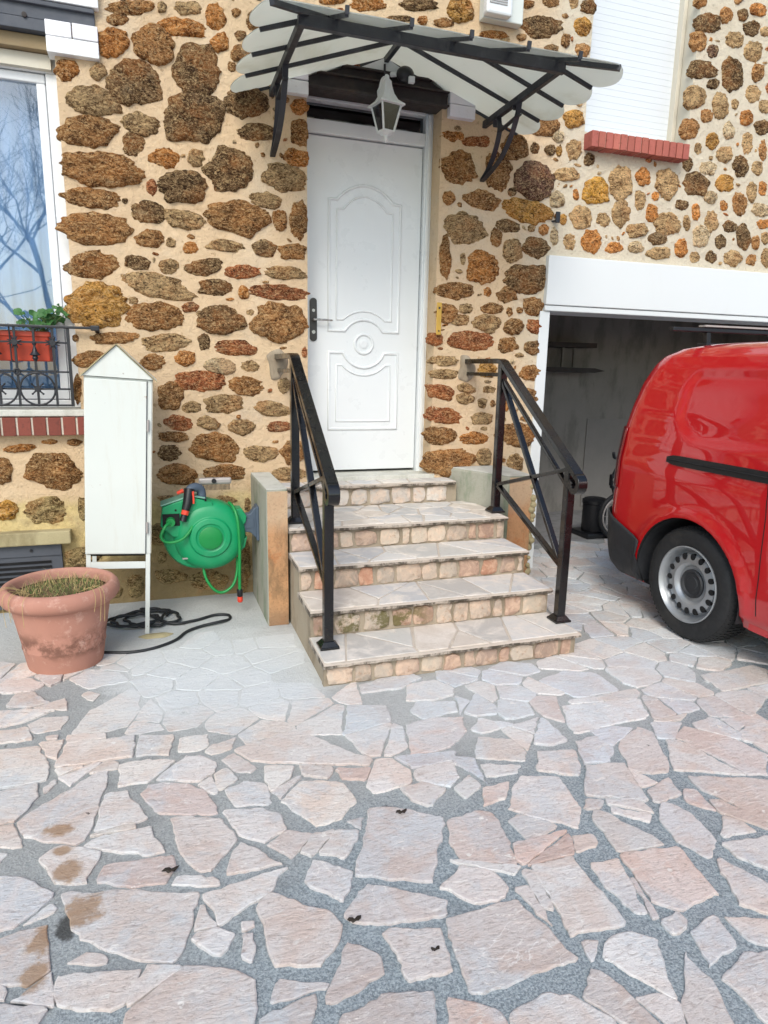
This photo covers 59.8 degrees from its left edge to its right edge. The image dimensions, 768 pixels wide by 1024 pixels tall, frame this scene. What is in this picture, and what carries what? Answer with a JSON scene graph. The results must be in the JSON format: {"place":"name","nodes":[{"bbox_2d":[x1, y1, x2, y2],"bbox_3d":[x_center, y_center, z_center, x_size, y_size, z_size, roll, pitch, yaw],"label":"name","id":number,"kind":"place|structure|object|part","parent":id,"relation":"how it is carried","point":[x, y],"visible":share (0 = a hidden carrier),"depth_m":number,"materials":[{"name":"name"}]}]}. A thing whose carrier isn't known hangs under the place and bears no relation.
{"place":"outdoors","nodes":[
{"label":"outdoors","id":0,"kind":"place"},
{"bbox_2d":[138,632,173,638],"bbox_3d":[-1.243,0.671,3.641,0.188,0.012,0.061,-3,13,-18],"label":"mortar lump","id":1,"kind":"object","parent":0,"point":[156,635],"visible":1,"depth_m":3.63,"materials":[{"name":"stone"}]},
{"bbox_2d":[0,539,767,1023],"bbox_3d":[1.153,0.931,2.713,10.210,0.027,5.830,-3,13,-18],"label":"crazy paving","id":2,"kind":"structure","parent":0,"point":[498,945],"depth_m":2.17,"materials":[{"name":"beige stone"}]},
{"bbox_2d":[0,567,119,674],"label":"flower pot","id":3,"kind":"object","parent":2,"relation":"on","point":[58,634],"visible":0.89,"depth_m":3.13,"materials":[{"name":"ceramic"}]},
{"bbox_2d":[0,565,109,627],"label":"dry grass","id":4,"kind":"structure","parent":3,"relation":"in","point":[86,580],"depth_m":3.23,"materials":[{"name":"plant"}]},
{"bbox_2d":[79,343,156,633],"bbox_3d":[-1.442,-0.126,3.660,0.367,1.539,0.433,1,12,-19],"label":"metal cabinet","id":5,"kind":"object","parent":2,"relation":"on","point":[118,407],"visible":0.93,"depth_m":3.44,"materials":[{"name":"white metal"}]},
{"bbox_3d":[-1.374,-0.222,3.444,0.306,0.904,0.016,1,12,-19],"label":"cabinet door","id":6,"kind":"part","parent":5,"relation":"part of","materials":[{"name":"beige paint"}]},
{"bbox_2d":[104,607,231,653],"bbox_3d":[-1.301,0.636,3.758,0.540,0.034,0.772,9,15,34],"label":"coiled cable","id":7,"kind":"object","parent":2,"relation":"on","point":[135,613],"visible":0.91,"depth_m":3.80,"materials":[{"name":"black rubber"}]},
{"bbox_2d":[161,865,178,872],"bbox_3d":[-0.619,1.038,1.938,0.050,0.010,0.019,-3,13,-18],"label":"dead leaf","id":8,"kind":"object","parent":2,"relation":"on","point":[168,869],"visible":1,"depth_m":1.94,"materials":[{"name":"plant"}]},
{"bbox_2d":[251,472,288,625],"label":"wall","id":9,"kind":"structure","parent":2,"relation":"on","point":[269,548],"depth_m":3.79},
{"bbox_2d":[159,492,259,602],"bbox_3d":[-1.020,0.208,3.934,0.564,0.649,0.268,-3,13,-18],"label":"hose reel","id":10,"kind":"object","parent":9,"relation":"attached to","point":[210,533],"visible":0.98,"depth_m":3.84,"materials":[{"name":"green plastic"}]},
{"bbox_2d":[177,483,205,521],"bbox_3d":[-1.091,-0.057,3.804,0.179,0.211,0.094,-8,15,-36],"label":"spray gun","id":11,"kind":"object","parent":10,"relation":"on","point":[189,490],"visible":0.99,"depth_m":3.76,"materials":[{"name":"plastic"}]},
{"bbox_2d":[198,477,231,489],"bbox_3d":[-0.998,-0.167,3.952,0.190,0.074,0.047,-3,13,-18],"label":"brush head","id":12,"kind":"object","parent":10,"relation":"attached to","point":[214,480],"visible":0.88,"depth_m":3.95},
{"bbox_2d":[347,915,360,922],"bbox_3d":[-0.078,1.084,1.777,0.039,0.011,0.016,-3,13,-18],"label":"dead leaf","id":13,"kind":"object","parent":2,"relation":"on","point":[353,920],"visible":1,"depth_m":1.78,"materials":[{"name":"plant"}]},
{"bbox_2d":[396,809,406,813],"bbox_3d":[0.058,0.993,2.213,0.038,0.010,0.014,-2,12,-14],"label":"dead leaf","id":14,"kind":"object","parent":2,"relation":"on","point":[402,811],"visible":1,"depth_m":2.21,"materials":[{"name":"plant"}]},
{"bbox_2d":[281,477,581,686],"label":"stone staircase","id":15,"kind":"structure","parent":2,"relation":"on","point":[430,576],"depth_m":3.65,"materials":[{"name":"beige stone"}]},
{"bbox_2d":[266,349,339,650],"bbox_3d":[-0.452,-0.169,3.630,0.139,1.431,1.421,-3,13,-18],"label":"handrail","id":16,"kind":"object","parent":15,"relation":"on","point":[303,415],"visible":0.98,"depth_m":3.34,"materials":[{"name":"black metal"}]},
{"bbox_2d":[458,355,587,623],"bbox_3d":[0.775,-0.229,4.036,0.134,1.426,1.421,-3,13,-18],"label":"handrail","id":17,"kind":"object","parent":15,"relation":"on","point":[573,478],"visible":1,"depth_m":3.77,"materials":[{"name":"black metal"}]},
{"bbox_2d":[431,945,439,950],"bbox_3d":[0.130,1.106,1.691,0.024,0.010,0.011,-3,13,-18],"label":"dead leaf","id":18,"kind":"object","parent":2,"relation":"on","point":[436,948],"visible":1,"depth_m":1.69,"materials":[{"name":"black plant"}]},
{"bbox_2d":[449,465,536,574],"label":"wall","id":19,"kind":"structure","parent":2,"relation":"on","point":[473,484],"depth_m":4.43,"materials":[{"name":"concrete"}]},
{"bbox_2d":[598,452,616,536],"bbox_3d":[2.417,-0.171,6.000,1.168,0.818,0.157,-4,13,-24],"label":"bicycle","id":20,"kind":"object","parent":2,"relation":"on","point":[606,503],"visible":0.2,"depth_m":5.85,"materials":[{"name":"black rubber"}]},
{"bbox_2d":[607,325,767,642],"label":"red van","id":21,"kind":"object","parent":2,"relation":"on","point":[687,537],"visible":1,"depth_m":3.60,"materials":[{"name":"paint"}]},
{"bbox_2d":[534,509,607,543],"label":"garage floor","id":22,"kind":"structure","parent":0,"point":[555,517],"depth_m":6.51,"materials":[{"name":"grey concrete"}]},
{"bbox_2d":[572,496,606,538],"bbox_3d":[1.906,0.036,6.067,0.305,0.360,0.280,-3,13,-18],"label":"canister","id":23,"kind":"object","parent":22,"relation":"on","point":[589,528],"visible":0.84,"depth_m":5.97,"materials":[{"name":"black plastic"}]},
{"label":"ground","id":24,"kind":"structure","parent":0,"visible":0},
{"bbox_2d":[0,0,767,612],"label":"stone house","id":25,"kind":"structure","parent":24,"relation":"on","point":[182,238],"depth_m":4.25,"materials":[{"name":"beige stone"}]},
{"bbox_2d":[0,60,80,407],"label":"window","id":26,"kind":"structure","parent":25,"relation":"in","point":[33,254],"depth_m":3.80,"materials":[{"name":"white glass"}]},
{"bbox_2d":[0,324,99,405],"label":"window guard","id":27,"kind":"object","parent":25,"relation":"attached to","point":[35,354],"visible":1,"depth_m":3.70,"materials":[{"name":"metal"}]},
{"bbox_2d":[0,327,52,361],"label":"flower trough","id":28,"kind":"object","parent":27,"relation":"hanging from","point":[24,350],"visible":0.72,"depth_m":3.70,"materials":[{"name":"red plastic"}]},
{"bbox_2d":[13,303,69,330],"bbox_3d":[-1.907,-1.091,3.739,0.299,0.165,0.161,-3,13,-18],"label":"geranium","id":29,"kind":"object","parent":28,"relation":"in","point":[46,317],"visible":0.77,"depth_m":3.72,"materials":[{"name":"green plant"}]},
{"bbox_2d":[307,134,422,470],"bbox_3d":[-0.141,-1.317,4.429,0.787,2.088,0.104,-3,13,-18],"label":"front door","id":30,"kind":"structure","parent":25,"relation":"in","point":[364,198],"depth_m":4.41,"materials":[{"name":"white paint"}]},
{"bbox_2d":[367,64,404,142],"bbox_3d":[0.006,-2.391,3.881,0.181,0.472,0.227,-6,14,-30],"label":"wall lantern","id":31,"kind":"object","parent":25,"relation":"attached to","point":[386,106],"depth_m":3.83,"materials":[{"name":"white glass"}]},
{"bbox_2d":[390,66,414,83],"bbox_3d":[0.112,-2.576,3.947,0.134,0.102,0.120,-3,13,-18],"label":"motion sensor","id":32,"kind":"object","parent":25,"relation":"attached to","point":[404,74],"visible":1,"depth_m":3.92,"materials":[{"name":"black plastic"}]},
{"bbox_2d":[408,76,414,83],"bbox_3d":[0.162,-2.536,3.922,0.036,0.036,0.025,-3,13,-18],"label":"sensor window","id":33,"kind":"structure","parent":32,"relation":"in","point":[411,79],"depth_m":3.91,"materials":[{"name":"white plastic"}]},
{"bbox_2d":[230,0,622,181],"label":"glass canopy","id":34,"kind":"object","parent":25,"relation":"attached to","point":[515,88],"visible":1,"depth_m":3.54,"materials":[{"name":"glass"}]},
{"bbox_2d":[436,302,441,334],"bbox_3d":[0.360,-1.266,4.376,0.035,0.205,0.011,-3,13,-18],"label":"wall plate","id":35,"kind":"object","parent":25,"relation":"attached to","point":[438,318],"depth_m":4.37,"materials":[{"name":"gold metal"}]},
{"bbox_2d":[479,0,523,28],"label":"alarm box","id":36,"kind":"object","parent":25,"relation":"attached to","point":[507,13],"visible":1,"depth_m":4.07,"materials":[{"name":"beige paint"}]},
{"bbox_2d":[551,211,560,222],"bbox_3d":[1.157,-1.989,4.517,0.032,0.070,0.066,-8,15,-36],"label":"shutter hook","id":37,"kind":"object","parent":25,"relation":"attached to","point":[557,219],"visible":1,"depth_m":4.50,"materials":[{"name":"metal"}]},
{"bbox_2d":[546,342,602,372],"bbox_3d":[1.839,-1.530,6.627,0.690,0.285,0.242,-3,13,-18],"label":"wall rack","id":38,"kind":"object","parent":25,"relation":"attached to","point":[564,345],"depth_m":6.53,"materials":[{"name":"black metal"}]}
]}

